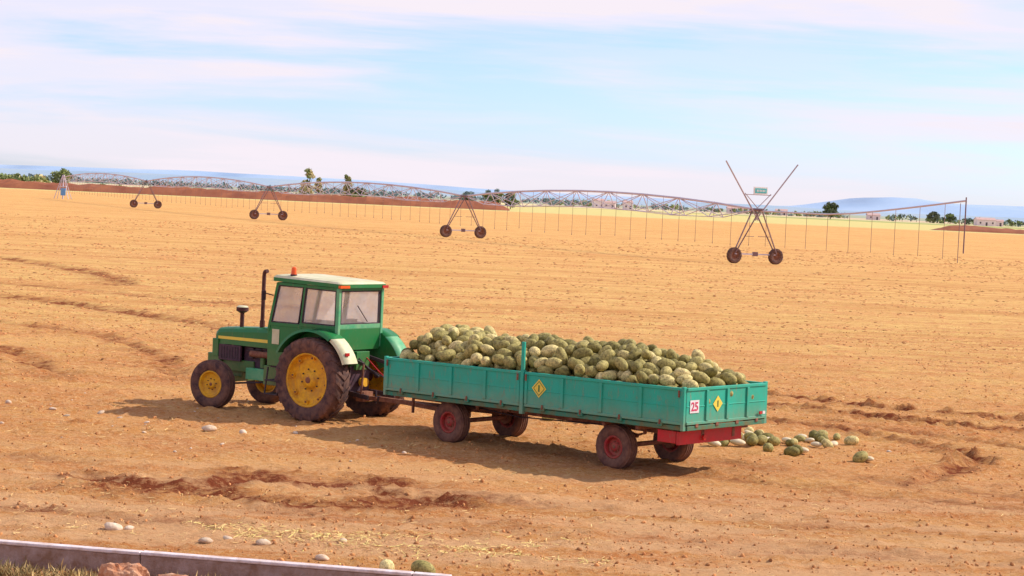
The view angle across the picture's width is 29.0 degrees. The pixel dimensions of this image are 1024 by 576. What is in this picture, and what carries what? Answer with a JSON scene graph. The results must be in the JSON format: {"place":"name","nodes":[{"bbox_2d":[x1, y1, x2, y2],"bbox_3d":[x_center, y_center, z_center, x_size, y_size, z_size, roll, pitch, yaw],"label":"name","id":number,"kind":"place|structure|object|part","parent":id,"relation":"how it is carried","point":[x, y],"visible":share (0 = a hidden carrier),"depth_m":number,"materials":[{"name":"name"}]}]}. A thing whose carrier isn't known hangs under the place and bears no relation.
{"place":"outdoors","nodes":[
{"label":"outdoors","id":0,"kind":"place"},
{"bbox_2d":[0,179,509,210],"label":"earth bank","id":1,"kind":"structure","parent":0,"point":[181,191],"depth_m":662.73,"materials":[{"name":"brown soil"}]},
{"bbox_2d":[0,181,1023,575],"bbox_3d":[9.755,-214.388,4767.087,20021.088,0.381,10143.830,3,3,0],"label":"field ground","id":2,"kind":"structure","parent":0,"point":[514,495],"depth_m":46.76,"materials":[{"name":"soil"}]},
{"bbox_2d":[0,173,50,182],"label":"distant tree row","id":3,"kind":"object","parent":2,"relation":"on","point":[36,177],"visible":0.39,"depth_m":696.27,"materials":[{"name":"green plant"}]},
{"bbox_2d":[50,168,73,182],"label":"oak tree","id":4,"kind":"object","parent":2,"relation":"on","point":[57,175],"visible":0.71,"depth_m":687.06,"materials":[{"name":"green plant"}]},
{"bbox_2d":[98,562,149,575],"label":"red rock","id":5,"kind":"object","parent":2,"relation":"on","point":[122,569],"visible":1,"depth_m":22.32,"materials":[{"name":"stone"}]},
{"bbox_2d":[0,556,282,575],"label":"dry weeds","id":6,"kind":"object","parent":2,"relation":"on","point":[8,570],"visible":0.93,"depth_m":22.98,"materials":[{"name":"plant"}]},
{"bbox_2d":[158,573,187,575],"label":"red rock","id":7,"kind":"object","parent":2,"relation":"on","point":[170,574],"visible":1,"depth_m":22.31,"materials":[{"name":"stone"}]},
{"bbox_2d":[0,539,451,575],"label":"concrete kerb","id":8,"kind":"structure","parent":2,"relation":"on","point":[76,557],"depth_m":23.39,"materials":[{"name":"grey concrete"}]},
{"bbox_2d":[12,173,580,204],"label":"distant tree row","id":9,"kind":"object","parent":2,"relation":"on","point":[481,197],"visible":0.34,"depth_m":1865.32,"materials":[{"name":"green plant"}]},
{"bbox_2d":[190,267,405,421],"bbox_3d":[-4.205,1.101,41.151,5.324,3.091,2.331,5,3,36],"label":"tractor","id":10,"kind":"object","parent":2,"relation":"on","point":[316,369],"visible":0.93,"depth_m":40.53,"materials":[{"name":"metal"}]},
{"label":"cab windows","id":11,"kind":"part","parent":10,"relation":"part of","materials":[{"name":"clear glass"}]},
{"bbox_2d":[299,180,305,193],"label":"poplar tree","id":12,"kind":"object","parent":2,"relation":"on","point":[301,188],"visible":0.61,"depth_m":701.87,"materials":[{"name":"green plant"}]},
{"bbox_2d":[303,168,314,193],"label":"poplar tree","id":13,"kind":"object","parent":2,"relation":"on","point":[309,174],"visible":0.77,"depth_m":698.50,"materials":[{"name":"green plant"}]},
{"bbox_2d":[314,177,323,193],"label":"poplar tree","id":14,"kind":"object","parent":2,"relation":"on","point":[319,179],"visible":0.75,"depth_m":700.46,"materials":[{"name":"green plant"}]},
{"bbox_2d":[296,192,366,196],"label":"distant tree row","id":15,"kind":"object","parent":2,"relation":"on","point":[341,195],"visible":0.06,"depth_m":686.11,"materials":[{"name":"green plant"}]},
{"bbox_2d":[342,174,351,195],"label":"poplar tree","id":16,"kind":"object","parent":2,"relation":"on","point":[347,178],"visible":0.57,"depth_m":696.81,"materials":[{"name":"green plant"}]},
{"bbox_2d":[348,187,366,196],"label":"oak tree","id":17,"kind":"object","parent":2,"relation":"on","point":[355,189],"visible":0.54,"depth_m":687.68,"materials":[{"name":"green plant"}]},
{"bbox_2d":[0,392,890,560],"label":"pale stones","id":18,"kind":"object","parent":2,"relation":"on","point":[117,526],"visible":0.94,"depth_m":26.56,"materials":[{"name":"beige stone"}]},
{"bbox_2d":[461,191,475,200],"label":"oak tree","id":19,"kind":"object","parent":2,"relation":"on","point":[468,193],"visible":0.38,"depth_m":746.20,"materials":[{"name":"green plant"}]},
{"bbox_2d":[483,189,504,203],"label":"oak tree","id":20,"kind":"object","parent":2,"relation":"on","point":[490,198],"visible":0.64,"depth_m":748.01,"materials":[{"name":"green plant"}]},
{"bbox_2d":[54,160,966,264],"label":"pivot irrigator","id":21,"kind":"object","parent":2,"relation":"on","point":[735,254],"visible":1,"depth_m":204.87,"materials":[{"name":"metal"}]},
{"bbox_2d":[502,193,519,208],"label":"oak tree","id":22,"kind":"object","parent":2,"relation":"on","point":[512,197],"visible":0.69,"depth_m":749.69,"materials":[{"name":"green plant"}]},
{"bbox_2d":[0,213,1023,575],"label":"soil clods","id":23,"kind":"object","parent":2,"relation":"on","point":[494,433],"visible":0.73,"depth_m":59.06,"materials":[{"name":"brown soil"}]},
{"bbox_2d":[0,244,1023,575],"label":"straw litter","id":24,"kind":"object","parent":2,"relation":"on","point":[338,534],"visible":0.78,"depth_m":31.27,"materials":[{"name":"beige plant"}]},
{"bbox_2d":[375,342,767,468],"bbox_3d":[0.537,1.984,37.298,8.637,2.109,2.570,5,4,41],"label":"farm trailer","id":25,"kind":"object","parent":2,"relation":"on","point":[677,421],"visible":0.96,"depth_m":35.31,"materials":[{"name":"metal"}]},
{"bbox_2d":[400,324,753,403],"bbox_3d":[1.075,1.409,36.840,7.217,1.095,2.494,4,3,41],"label":"melon pile","id":26,"kind":"object","parent":25,"relation":"in","point":[627,360],"visible":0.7,"depth_m":35.86,"materials":[{"name":"green food"}]},
{"bbox_2d":[592,198,604,207],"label":"farmhouse","id":27,"kind":"object","parent":2,"relation":"on","point":[597,203],"visible":0.6,"depth_m":1295.96,"materials":[{"name":"paint"}]},
{"bbox_2d":[604,201,615,207],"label":"farmhouse","id":28,"kind":"object","parent":2,"relation":"on","point":[608,202],"visible":0.42,"depth_m":1305.83,"materials":[{"name":"paint"}]},
{"bbox_2d":[379,417,873,572],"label":"loose melons","id":29,"kind":"object","parent":2,"relation":"on","point":[767,441],"visible":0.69,"depth_m":39.06,"materials":[{"name":"green food"}]},
{"bbox_2d":[622,200,632,208],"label":"farmhouse","id":30,"kind":"object","parent":2,"relation":"on","point":[624,206],"visible":0.62,"depth_m":1325.79,"materials":[{"name":"paint"}]},
{"bbox_2d":[547,200,848,218],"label":"distant tree row","id":31,"kind":"object","parent":2,"relation":"on","point":[734,210],"visible":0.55,"depth_m":1485.99,"materials":[{"name":"green plant"}]},
{"bbox_2d":[726,206,742,212],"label":"farmhouse","id":32,"kind":"object","parent":2,"relation":"on","point":[728,209],"visible":0.48,"depth_m":1515.02,"materials":[{"name":"paint"}]},
{"bbox_2d":[775,209,787,214],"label":"farmhouse","id":33,"kind":"object","parent":2,"relation":"on","point":[782,210],"visible":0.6,"depth_m":1525.39,"materials":[{"name":"paint"}]},
{"bbox_2d":[822,202,838,218],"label":"oak tree","id":34,"kind":"object","parent":2,"relation":"on","point":[829,207],"visible":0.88,"depth_m":1187.04,"materials":[{"name":"green plant"}]},
{"bbox_2d":[866,213,880,219],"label":"farmhouse","id":35,"kind":"object","parent":2,"relation":"on","point":[876,216],"visible":0.86,"depth_m":1425.17,"materials":[{"name":"paint"}]},
{"bbox_2d":[926,211,939,222],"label":"oak tree","id":36,"kind":"object","parent":2,"relation":"on","point":[935,214],"visible":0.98,"depth_m":1287.75,"materials":[{"name":"green plant"}]},
{"bbox_2d":[945,213,956,222],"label":"oak tree","id":37,"kind":"object","parent":2,"relation":"on","point":[950,217],"visible":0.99,"depth_m":1297.06,"materials":[{"name":"green plant"}]},
{"bbox_2d":[885,213,1023,226],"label":"distant tree row","id":38,"kind":"object","parent":2,"relation":"on","point":[969,221],"visible":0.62,"depth_m":1346.23,"materials":[{"name":"green plant"}]},
{"bbox_2d":[973,217,996,225],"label":"farmhouse","id":39,"kind":"object","parent":2,"relation":"on","point":[980,221],"visible":0.95,"depth_m":1245.56,"materials":[{"name":"paint"}]},
{"bbox_2d":[996,219,1003,226],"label":"farmhouse","id":40,"kind":"object","parent":2,"relation":"on","point":[999,222],"visible":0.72,"depth_m":1257.68,"materials":[{"name":"paint"}]},
{"bbox_2d":[0,165,1023,217],"bbox_3d":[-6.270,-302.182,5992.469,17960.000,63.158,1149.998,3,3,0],"label":"distant hills","id":41,"kind":"structure","parent":0,"point":[865,204],"depth_m":5875.29,"materials":[{"name":"blue"}]},
{"bbox_2d":[0,168,1023,221],"bbox_3d":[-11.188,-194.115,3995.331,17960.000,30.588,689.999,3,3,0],"label":"hills","id":42,"kind":"structure","parent":0,"point":[262,181],"depth_m":3893.95,"materials":[{"name":"blue"}]},
{"bbox_2d":[0,0,1023,205],"label":"sky","id":43,"kind":"structure","parent":0,"point":[918,99],"materials":[{"name":"blue"}]},
{"bbox_2d":[931,225,1023,233],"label":"earth bank","id":44,"kind":"structure","parent":0,"point":[968,228],"depth_m":663.63,"materials":[{"name":"brown soil"}]}
]}

